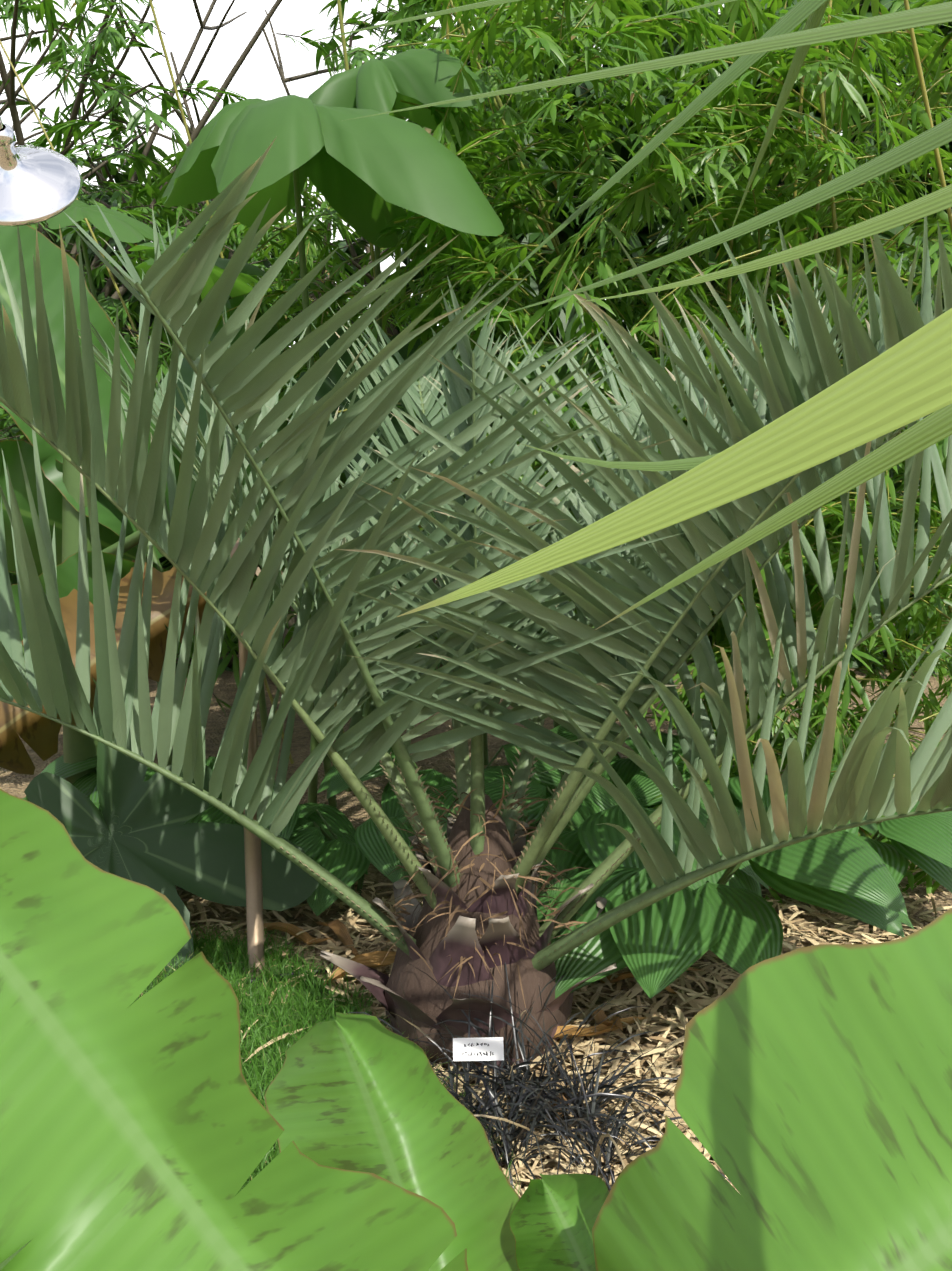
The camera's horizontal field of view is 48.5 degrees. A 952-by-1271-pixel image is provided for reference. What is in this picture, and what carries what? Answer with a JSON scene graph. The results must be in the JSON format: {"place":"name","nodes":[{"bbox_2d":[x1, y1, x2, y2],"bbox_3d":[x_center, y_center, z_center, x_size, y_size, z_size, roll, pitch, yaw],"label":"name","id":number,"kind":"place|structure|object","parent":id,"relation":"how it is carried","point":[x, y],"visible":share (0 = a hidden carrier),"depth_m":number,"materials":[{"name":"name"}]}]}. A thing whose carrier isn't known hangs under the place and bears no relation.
{"place":"outdoors","nodes":[
{"label":"outdoors","id":0,"kind":"place"},
{"bbox_2d":[0,560,215,774],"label":"old banana leaf","id":1,"kind":"object","parent":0,"point":[38,734],"visible":0.31,"depth_m":3.68,"materials":[{"name":"brown plant"}]},
{"bbox_2d":[0,0,950,489],"label":"sky","id":2,"kind":"structure","parent":0,"point":[258,76],"materials":[{"name":"white"}]},
{"bbox_2d":[0,490,951,1190],"bbox_3d":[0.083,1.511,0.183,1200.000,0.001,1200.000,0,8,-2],"label":"ground","id":3,"kind":"structure","parent":0,"point":[350,806],"depth_m":4.03,"materials":[{"name":"brown soil"}]},
{"bbox_2d":[0,225,284,659],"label":"banana leaves","id":4,"kind":"object","parent":3,"relation":"on","point":[110,516],"visible":0.17,"depth_m":4.24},
{"bbox_2d":[0,936,359,1269],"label":"grass blades","id":5,"kind":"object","parent":3,"relation":"on","point":[6,1261],"depth_m":3.08,"materials":[{"name":"grass"}]},
{"bbox_2d":[0,117,81,226],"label":"lamp","id":6,"kind":"object","parent":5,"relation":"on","point":[39,184],"visible":1,"depth_m":1.66,"materials":[{"name":"silver metal"}]},
{"bbox_2d":[230,532,269,978],"bbox_3d":[-0.689,0.381,3.227,0.090,1.390,0.090,0,8,-2],"label":"trunk","id":7,"kind":"object","parent":5,"relation":"on","point":[254,893],"visible":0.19,"depth_m":3.26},
{"bbox_2d":[131,919,520,1196],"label":"lawn grass","id":8,"kind":"structure","parent":5,"relation":"on","point":[282,1014],"depth_m":3.08,"materials":[{"name":"green plant"}]},
{"bbox_2d":[455,1061,458,1098],"bbox_3d":[-0.034,1.067,2.368,0.048,0.311,0.018,-4,9,-29],"label":"label stake","id":9,"kind":"object","parent":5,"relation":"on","point":[456,1087],"visible":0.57,"depth_m":2.35,"materials":[{"name":"black"}]},
{"bbox_2d":[453,1037,503,1060],"bbox_3d":[0.005,0.915,2.340,0.112,0.041,0.030,0,8,-2],"label":"plant label","id":10,"kind":"object","parent":9,"relation":"attached to","point":[496,1046],"visible":1,"depth_m":2.34,"materials":[{"name":"white plastic"}]},
{"bbox_2d":[462,1043,493,1055],"bbox_3d":[0.004,0.915,2.337,0.070,0.023,0.016,0,8,-2],"label":"label text","id":11,"kind":"object","parent":10,"relation":"attached to","point":[481,1044],"visible":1,"depth_m":2.33,"materials":[{"name":"black paint"}]},
{"bbox_2d":[232,968,336,985],"bbox_3d":[-0.387,1.079,3.169,0.829,0.014,0.330,4,9,26],"label":"irrigation hose","id":12,"kind":"object","parent":3,"relation":"on","point":[291,974],"visible":0.1,"depth_m":3.30,"materials":[{"name":"black"}]},
{"bbox_2d":[0,0,603,718],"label":"tree","id":13,"kind":"object","parent":3,"relation":"on","point":[56,60],"depth_m":6.23,"materials":[{"name":"green plant"}]},
{"bbox_2d":[24,328,839,978],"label":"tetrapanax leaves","id":14,"kind":"object","parent":3,"relation":"on","point":[140,830],"visible":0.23,"depth_m":3.47,"materials":[{"name":"green plant"}]},
{"bbox_2d":[26,168,883,971],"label":"stems","id":15,"kind":"object","parent":3,"relation":"on","point":[78,746],"visible":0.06,"depth_m":4.16,"materials":[{"name":"green plant"}]},
{"bbox_2d":[47,49,605,515],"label":"leaves","id":16,"kind":"object","parent":15,"relation":"attached to","point":[371,177],"visible":0.5,"depth_m":3.73,"materials":[{"name":"green plant"}]},
{"bbox_2d":[320,814,616,1076],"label":"old leaf bases","id":17,"kind":"object","parent":3,"relation":"on","point":[461,937],"visible":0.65,"depth_m":2.78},
{"bbox_2d":[360,770,590,1012],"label":"trunk fibers","id":18,"kind":"object","parent":17,"relation":"attached to","point":[451,915],"visible":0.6,"depth_m":2.79},
{"bbox_2d":[0,282,951,970],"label":"palm frond stalks","id":19,"kind":"object","parent":3,"relation":"on","point":[560,814],"visible":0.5,"depth_m":2.74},
{"bbox_2d":[280,724,660,961],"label":"petiole spines","id":20,"kind":"object","parent":19,"relation":"on","point":[456,797],"visible":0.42,"depth_m":2.89,"materials":[{"name":"beige"}]},
{"bbox_2d":[0,136,951,887],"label":"palm fronds","id":21,"kind":"object","parent":19,"relation":"on","point":[544,650],"visible":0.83,"depth_m":2.40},
{"bbox_2d":[0,0,951,763],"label":"bamboo stems","id":22,"kind":"object","parent":3,"relation":"on","point":[824,132],"visible":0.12,"depth_m":4.78,"materials":[{"name":"green plant"}]},
{"bbox_2d":[0,0,951,680],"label":"foliage","id":23,"kind":"object","parent":3,"relation":"on","point":[564,234],"depth_m":7.37,"materials":[{"name":"green plant"}]},
{"bbox_2d":[385,794,572,1070],"bbox_3d":[0.010,0.769,2.945,0.533,0.700,0.525,0,8,-2],"label":"palm trunk","id":24,"kind":"object","parent":3,"relation":"on","point":[423,993],"visible":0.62,"depth_m":2.81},
{"bbox_2d":[21,724,951,998],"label":"leaves","id":25,"kind":"object","parent":3,"relation":"on","point":[733,922],"visible":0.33,"depth_m":3.26,"materials":[{"name":"green plant"}]},
{"bbox_2d":[139,877,951,1197],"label":"straw mulch","id":26,"kind":"object","parent":3,"relation":"on","point":[347,919],"visible":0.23,"depth_m":3.03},
{"bbox_2d":[246,919,703,1121],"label":"fallen dry leaves","id":27,"kind":"object","parent":26,"relation":"on","point":[369,959],"visible":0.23,"depth_m":3.29,"materials":[{"name":"brown plant"}]},
{"bbox_2d":[348,962,729,1191],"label":"mondo grass","id":28,"kind":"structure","parent":26,"relation":"on","point":[533,1092],"depth_m":2.44,"materials":[{"name":"black plant"}]},
{"bbox_2d":[183,0,951,905],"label":"bamboo","id":29,"kind":"object","parent":3,"relation":"on","point":[523,64],"depth_m":4.22,"materials":[{"name":"green plant"}]},
{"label":"banana stalks","id":30,"kind":"object","parent":3,"relation":"on","visible":0},
{"bbox_2d":[0,789,951,1270],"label":"banana leaves","id":31,"kind":"object","parent":30,"relation":"on","point":[812,1099],"visible":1,"depth_m":0.86,"materials":[{"name":"green plant"}]},
{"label":"palm frond stem","id":32,"kind":"object","parent":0,"visible":0},
{"bbox_2d":[290,0,951,630],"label":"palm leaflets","id":33,"kind":"object","parent":32,"relation":"attached to","point":[904,382],"visible":1,"depth_m":0.80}
]}

